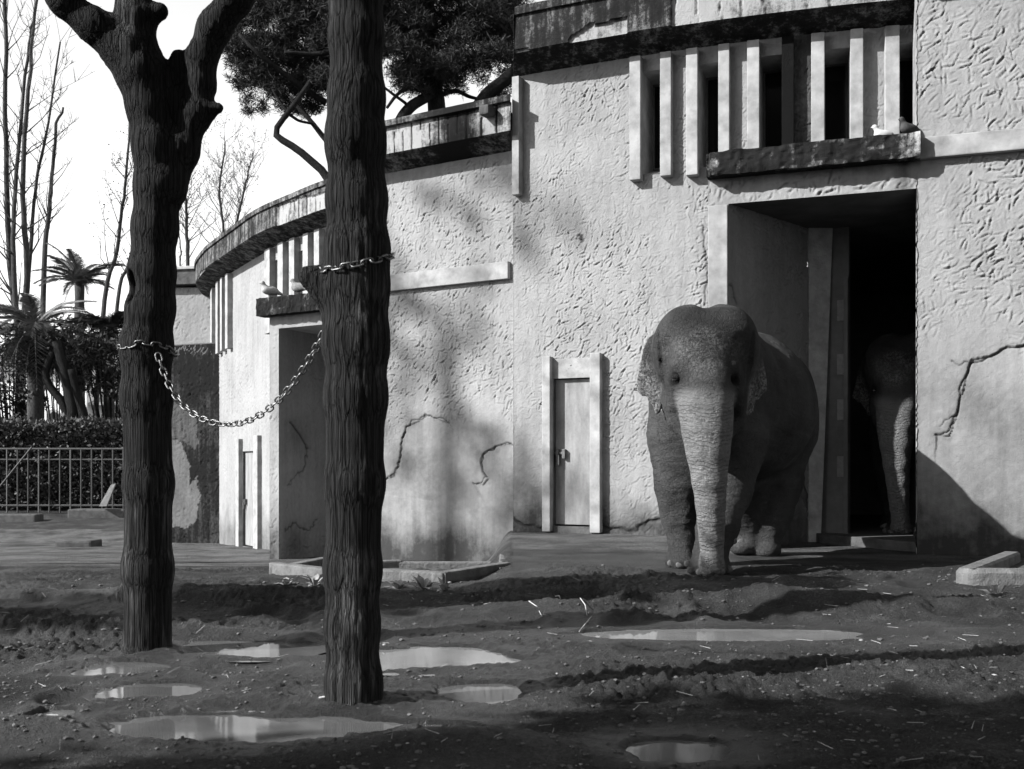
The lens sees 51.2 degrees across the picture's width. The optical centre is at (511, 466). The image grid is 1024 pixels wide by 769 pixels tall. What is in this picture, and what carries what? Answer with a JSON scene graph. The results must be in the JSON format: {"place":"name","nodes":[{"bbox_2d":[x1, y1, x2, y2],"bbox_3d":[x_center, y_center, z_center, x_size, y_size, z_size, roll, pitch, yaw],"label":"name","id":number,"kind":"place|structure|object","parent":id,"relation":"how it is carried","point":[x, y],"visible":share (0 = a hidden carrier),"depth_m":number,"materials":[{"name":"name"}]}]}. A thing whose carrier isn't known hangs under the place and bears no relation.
{"place":"outdoors","nodes":[
{"label":"outdoors","id":0,"kind":"place"},
{"bbox_2d":[0,510,123,528],"bbox_3d":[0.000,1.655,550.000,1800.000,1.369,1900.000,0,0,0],"label":"terrain","id":1,"kind":"structure","parent":0,"point":[54,519],"depth_m":31.59,"materials":[{"name":"soil"}]},
{"bbox_2d":[0,514,43,521],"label":"kerb block","id":2,"kind":"structure","parent":1,"relation":"on","point":[21,517],"depth_m":31.70,"materials":[{"name":"concrete"}]},
{"bbox_2d":[0,339,53,421],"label":"bush","id":3,"kind":"object","parent":1,"relation":"on","point":[6,388],"visible":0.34,"depth_m":39.19,"materials":[{"name":"black plant"}]},
{"bbox_2d":[0,293,98,423],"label":"palm tree","id":4,"kind":"object","parent":1,"relation":"on","point":[31,319],"visible":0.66,"depth_m":38.59,"materials":[{"name":"grey plant"}]},
{"bbox_2d":[0,316,98,418],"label":"leaning tree","id":5,"kind":"object","parent":1,"relation":"on","point":[71,402],"visible":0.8,"depth_m":38.03,"materials":[{"name":"black plant"}]},
{"bbox_2d":[27,77,72,418],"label":"bare tree","id":6,"kind":"object","parent":1,"relation":"on","point":[45,240],"visible":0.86,"depth_m":46.27,"materials":[{"name":"grey plant"}]},
{"bbox_2d":[0,0,101,418],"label":"bare tree","id":7,"kind":"object","parent":1,"relation":"on","point":[9,256],"visible":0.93,"depth_m":39.83,"materials":[{"name":"grey plant"}]},
{"bbox_2d":[0,360,118,421],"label":"white house","id":8,"kind":"structure","parent":1,"relation":"on","point":[88,405],"depth_m":62.00,"materials":[{"name":"concrete"}]},
{"bbox_2d":[46,409,58,421],"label":"window","id":9,"kind":"structure","parent":8,"relation":"in","point":[51,409],"depth_m":61.93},
{"bbox_2d":[39,314,83,421],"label":"palm tree","id":10,"kind":"object","parent":1,"relation":"on","point":[52,401],"visible":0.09,"depth_m":43.91,"materials":[{"name":"grey plant"}]},
{"bbox_2d":[0,412,122,509],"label":"hedge","id":11,"kind":"object","parent":1,"relation":"on","point":[92,431],"visible":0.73,"depth_m":34.99,"materials":[{"name":"black plant"}]},
{"bbox_2d":[0,447,123,512],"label":"iron fence","id":12,"kind":"object","parent":1,"relation":"on","point":[39,459],"visible":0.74,"depth_m":33.98,"materials":[{"name":"grey metal"}]},
{"bbox_2d":[31,242,125,401],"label":"palm tree","id":13,"kind":"object","parent":1,"relation":"on","point":[78,276],"visible":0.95,"depth_m":45.70,"materials":[{"name":"grey plant"}]},
{"bbox_2d":[43,342,116,398],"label":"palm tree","id":14,"kind":"object","parent":1,"relation":"on","point":[84,369],"visible":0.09,"depth_m":41.78,"materials":[{"name":"black plant"}]},
{"bbox_2d":[54,308,123,418],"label":"palm tree","id":15,"kind":"object","parent":1,"relation":"on","point":[114,322],"visible":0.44,"depth_m":40.44,"materials":[{"name":"black plant"}]},
{"bbox_2d":[68,508,123,517],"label":"kerb block","id":16,"kind":"structure","parent":1,"relation":"on","point":[97,513],"depth_m":32.85,"materials":[{"name":"concrete"}]},
{"bbox_2d":[99,483,116,505],"bbox_3d":[-12.549,0.882,33.200,0.345,0.696,1.200,0,0,0],"label":"board","id":17,"kind":"object","parent":16,"relation":"on","point":[106,498],"visible":1,"depth_m":32.98,"materials":[{"name":"wood"}]},
{"bbox_2d":[71,326,121,419],"bbox_3d":[-14.577,-1.923,38.987,3.172,6.568,1.988,0,0,0],"label":"bush","id":18,"kind":"object","parent":1,"relation":"on","point":[103,343],"visible":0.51,"depth_m":38.91,"materials":[{"name":"black plant"}]},
{"bbox_2d":[89,84,133,416],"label":"bare tree","id":19,"kind":"object","parent":1,"relation":"on","point":[109,274],"visible":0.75,"depth_m":44.07,"materials":[{"name":"grey plant"}]},
{"bbox_2d":[111,219,130,312],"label":"bare tree","id":20,"kind":"object","parent":1,"relation":"on","point":[123,274],"visible":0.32,"depth_m":42.39,"materials":[{"name":"grey plant"}]},
{"bbox_2d":[177,217,194,265],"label":"bare tree","id":21,"kind":"object","parent":1,"relation":"on","point":[181,251],"visible":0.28,"depth_m":52.37,"materials":[{"name":"grey plant"}]},
{"bbox_2d":[173,266,209,344],"bbox_3d":[-9.050,-1.634,32.073,2.646,7.967,4.694,0,0,0],"label":"annex","id":22,"kind":"object","parent":1,"relation":"on","point":[192,323],"visible":0.07,"depth_m":30.17,"materials":[{"name":"paint"}]},
{"bbox_2d":[179,115,229,265],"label":"bare tree","id":23,"kind":"object","parent":1,"relation":"on","point":[186,226],"visible":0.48,"depth_m":50.42,"materials":[{"name":"grey plant"}]},
{"bbox_2d":[187,113,272,242],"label":"bare tree","id":24,"kind":"object","parent":1,"relation":"on","point":[241,197],"visible":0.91,"depth_m":53.86,"materials":[{"name":"grey plant"}]},
{"bbox_2d":[221,0,534,179],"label":"stone pine","id":25,"kind":"object","parent":1,"relation":"on","point":[421,30],"visible":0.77,"depth_m":36.51,"materials":[{"name":"black plant"}]},
{"bbox_2d":[0,0,543,346],"label":"sky","id":26,"kind":"structure","parent":0,"point":[96,98],"materials":[{"name":"white"}]},
{"bbox_2d":[0,529,1023,768],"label":"ground","id":27,"kind":"structure","parent":0,"point":[37,557],"depth_m":5.15,"materials":[{"name":"soil"}]},
{"bbox_2d":[41,710,74,715],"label":"puddle","id":28,"kind":"object","parent":27,"relation":"on","point":[62,712],"visible":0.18,"depth_m":4.19,"materials":[{"name":"liquid"}]},
{"bbox_2d":[55,539,101,546],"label":"kerb block","id":29,"kind":"structure","parent":27,"relation":"on","point":[79,543],"depth_m":24.46,"materials":[{"name":"concrete"}]},
{"bbox_2d":[70,662,169,675],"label":"puddle","id":30,"kind":"object","parent":27,"relation":"on","point":[127,667],"visible":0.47,"depth_m":5.11,"materials":[{"name":"liquid"}]},
{"bbox_2d":[85,683,202,702],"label":"puddle","id":31,"kind":"object","parent":27,"relation":"on","point":[162,690],"visible":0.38,"depth_m":4.61,"materials":[{"name":"liquid"}]},
{"bbox_2d":[45,0,254,654],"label":"dead tree","id":32,"kind":"object","parent":27,"relation":"on","point":[173,109],"visible":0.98,"depth_m":5.47,"materials":[{"name":"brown wood"}]},
{"bbox_2d":[171,342,219,542],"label":"screen wall","id":33,"kind":"structure","parent":27,"relation":"on","point":[195,373],"depth_m":27.52,"materials":[{"name":"paint"}]},
{"bbox_2d":[179,641,325,661],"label":"puddle","id":34,"kind":"object","parent":27,"relation":"on","point":[259,649],"visible":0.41,"depth_m":5.67,"materials":[{"name":"liquid"}]},
{"bbox_2d":[109,711,402,742],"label":"puddle","id":35,"kind":"object","parent":27,"relation":"on","point":[220,728],"visible":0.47,"depth_m":3.95,"materials":[{"name":"liquid"}]},
{"bbox_2d":[275,577,293,584],"bbox_3d":[-1.939,0.993,9.229,0.186,0.075,0.186,0,0,33],"label":"weed","id":36,"kind":"object","parent":27,"relation":"on","point":[286,580],"visible":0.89,"depth_m":9.19,"materials":[{"name":"grey plant"}]},
{"bbox_2d":[300,574,322,585],"bbox_3d":[-1.672,0.963,9.058,0.228,0.110,0.198,0,0,43],"label":"weed","id":37,"kind":"object","parent":27,"relation":"on","point":[313,580],"visible":0.88,"depth_m":9.06,"materials":[{"name":"grey plant"}]},
{"bbox_2d":[298,0,390,705],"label":"dead tree","id":38,"kind":"object","parent":27,"relation":"on","point":[352,304],"visible":0.96,"depth_m":4.20,"materials":[{"name":"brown wood"}]},
{"bbox_2d":[117,252,394,426],"bbox_3d":[-1.264,-0.532,4.933,2.105,0.692,0.309,0,0,45],"label":"chain","id":39,"kind":"object","parent":38,"relation":"hanging from","point":[282,396],"visible":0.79,"depth_m":4.96,"materials":[{"name":"metal"}]},
{"bbox_2d":[194,94,512,560],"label":"pavilion","id":40,"kind":"structure","parent":27,"relation":"on","point":[448,447],"depth_m":16.76,"materials":[{"name":"paint"}]},
{"bbox_2d":[243,451,252,545],"bbox_3d":[-5.950,0.739,24.397,0.113,2.166,1.204,0,0,-30],"label":"service door","id":41,"kind":"structure","parent":40,"relation":"in","point":[248,502],"depth_m":24.59,"materials":[{"name":"metal"}]},
{"bbox_2d":[260,281,283,296],"bbox_3d":[-4.100,-3.009,18.218,0.435,0.290,0.154,0,0,-30],"label":"pigeon","id":42,"kind":"object","parent":40,"relation":"on","point":[268,290],"visible":0.98,"depth_m":18.14,"materials":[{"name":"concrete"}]},
{"bbox_2d":[275,260,277,296],"bbox_3d":[-4.713,-3.705,22.602,0.460,1.320,0.463,0,0,-33],"label":"window","id":43,"kind":"structure","parent":40,"relation":"in","point":[276,276],"depth_m":22.69,"materials":[{"name":"black glass"}]},
{"bbox_2d":[290,279,305,291],"bbox_3d":[-3.547,-3.009,17.855,0.435,0.290,0.154,0,0,30],"label":"pigeon","id":44,"kind":"object","parent":40,"relation":"on","point":[296,286],"visible":0.78,"depth_m":17.81,"materials":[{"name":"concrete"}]},
{"bbox_2d":[299,250,302,292],"bbox_3d":[-4.022,-3.705,21.679,0.460,1.320,0.357,0,0,-39],"label":"window","id":45,"kind":"structure","parent":40,"relation":"in","point":[301,252],"depth_m":21.70,"materials":[{"name":"black glass"}]},
{"bbox_2d":[269,554,510,582],"bbox_3d":[-1.195,1.183,10.604,2.392,0.524,2.632,0,0,0],"label":"basin","id":46,"kind":"object","parent":27,"relation":"on","point":[393,570],"visible":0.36,"depth_m":10.11,"materials":[{"name":"concrete"}]},
{"bbox_2d":[386,579,410,589],"bbox_3d":[-0.929,0.961,8.611,0.261,0.092,0.242,0,0,0],"label":"weed","id":47,"kind":"object","parent":27,"relation":"on","point":[397,584],"visible":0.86,"depth_m":8.65,"materials":[{"name":"grey plant"}]},
{"bbox_2d":[319,646,520,675],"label":"puddle","id":48,"kind":"object","parent":27,"relation":"on","point":[420,656],"visible":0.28,"depth_m":5.40,"materials":[{"name":"liquid"}]},
{"bbox_2d":[407,575,437,589],"bbox_3d":[-0.672,0.923,8.460,0.256,0.132,0.305,0,0,21],"label":"weed","id":49,"kind":"object","parent":27,"relation":"on","point":[423,583],"visible":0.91,"depth_m":8.46,"materials":[{"name":"grey plant"}]},
{"bbox_2d":[436,577,450,591],"bbox_3d":[-0.534,0.922,8.356,0.153,0.115,0.230,0,0,-14],"label":"weed","id":50,"kind":"object","parent":27,"relation":"on","point":[444,586],"visible":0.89,"depth_m":8.32,"materials":[{"name":"grey plant"}]},
{"bbox_2d":[437,684,521,703],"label":"puddle","id":51,"kind":"object","parent":27,"relation":"on","point":[490,693],"visible":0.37,"depth_m":4.57,"materials":[{"name":"liquid"}]},
{"bbox_2d":[8,573,996,765],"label":"pebbles","id":52,"kind":"object","parent":27,"relation":"on","point":[384,644],"visible":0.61,"depth_m":4.82,"materials":[{"name":"grey stone"}]},
{"bbox_2d":[6,576,1016,760],"bbox_3d":[-0.034,0.935,6.226,7.971,0.254,5.557,0,0,0],"label":"straw","id":53,"kind":"object","parent":27,"relation":"on","point":[592,671],"visible":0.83,"depth_m":4.29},
{"bbox_2d":[0,564,1023,768],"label":"clods","id":54,"kind":"object","parent":27,"relation":"on","point":[461,766],"visible":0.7,"depth_m":4.27,"materials":[{"name":"soil"}]},
{"bbox_2d":[626,740,730,762],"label":"puddle","id":55,"kind":"object","parent":27,"relation":"on","point":[678,751],"visible":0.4,"depth_m":3.62,"materials":[{"name":"liquid"}]},
{"bbox_2d":[579,629,862,640],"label":"puddle","id":56,"kind":"object","parent":27,"relation":"on","point":[732,634],"visible":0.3,"depth_m":6.14,"materials":[{"name":"liquid"}]},
{"bbox_2d":[633,304,818,576],"bbox_3d":[2.248,-0.256,10.793,1.459,2.482,3.416,0,0,39],"label":"elephant","id":57,"kind":"object","parent":27,"relation":"on","point":[729,392],"visible":1,"depth_m":9.70},
{"bbox_2d":[510,0,1023,557],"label":"elephant house","id":58,"kind":"structure","parent":27,"relation":"on","point":[668,156],"depth_m":13.98,"materials":[{"name":"paint"}]},
{"bbox_2d":[554,379,589,524],"bbox_3d":[0.847,-0.208,15.241,0.655,2.075,0.114,0,0,25],"label":"service door","id":59,"kind":"structure","parent":58,"relation":"in","point":[572,452],"depth_m":15.25,"materials":[{"name":"metal"}]},
{"bbox_2d":[643,69,659,174],"bbox_3d":[2.059,-4.740,15.024,0.273,1.420,0.682,0,0,22],"label":"window","id":60,"kind":"structure","parent":58,"relation":"in","point":[651,79],"depth_m":15.14,"materials":[{"name":"black glass"}]},
{"bbox_2d":[699,62,717,168],"bbox_3d":[2.778,-4.740,14.745,0.276,1.420,0.675,0,0,20],"label":"window","id":61,"kind":"structure","parent":58,"relation":"in","point":[708,72],"depth_m":14.94,"materials":[{"name":"black glass"}]},
{"bbox_2d":[760,54,781,147],"bbox_3d":[3.535,-4.740,14.487,0.287,1.420,0.669,0,0,17],"label":"window","id":62,"kind":"structure","parent":58,"relation":"in","point":[770,66],"depth_m":14.72,"materials":[{"name":"black glass"}]},
{"bbox_2d":[824,47,849,139],"bbox_3d":[4.326,-4.740,14.257,0.320,1.420,0.667,0,0,15],"label":"window","id":63,"kind":"structure","parent":58,"relation":"in","point":[836,61],"depth_m":14.49,"materials":[{"name":"black glass"}]},
{"bbox_2d":[871,125,893,134],"bbox_3d":[4.023,-3.580,11.517,0.313,0.208,0.111,0,0,0],"label":"pigeon","id":64,"kind":"object","parent":58,"relation":"on","point":[877,130],"visible":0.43,"depth_m":11.48,"materials":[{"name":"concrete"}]},
{"bbox_2d":[900,42,916,133],"bbox_3d":[5.181,-4.740,14.042,0.284,1.420,0.646,0,0,12],"label":"window","id":65,"kind":"structure","parent":58,"relation":"in","point":[906,49],"depth_m":14.29,"materials":[{"name":"black glass"}]},
{"bbox_2d":[898,117,919,132],"bbox_3d":[4.264,-3.615,11.427,0.330,0.220,0.117,0,0,-20],"label":"pigeon","id":66,"kind":"object","parent":58,"relation":"on","point":[906,127],"visible":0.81,"depth_m":11.37,"materials":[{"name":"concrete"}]},
{"bbox_2d":[956,551,1023,585],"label":"trough","id":67,"kind":"object","parent":27,"relation":"on","point":[1007,567],"visible":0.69,"depth_m":8.52,"materials":[{"name":"concrete"}]},
{"bbox_2d":[977,582,1012,596],"bbox_3d":[3.369,0.855,7.371,0.257,0.118,0.235,0,0,0],"label":"weed","id":68,"kind":"object","parent":27,"relation":"on","point":[1001,587],"visible":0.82,"depth_m":7.37,"materials":[{"name":"grey plant"}]},
{"bbox_2d":[852,332,915,534],"bbox_3d":[5.862,-0.419,14.295,3.552,2.581,1.518,0,0,-27],"label":"elephant","id":69,"kind":"object","parent":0,"point":[884,393],"visible":0.38,"depth_m":13.09}
]}

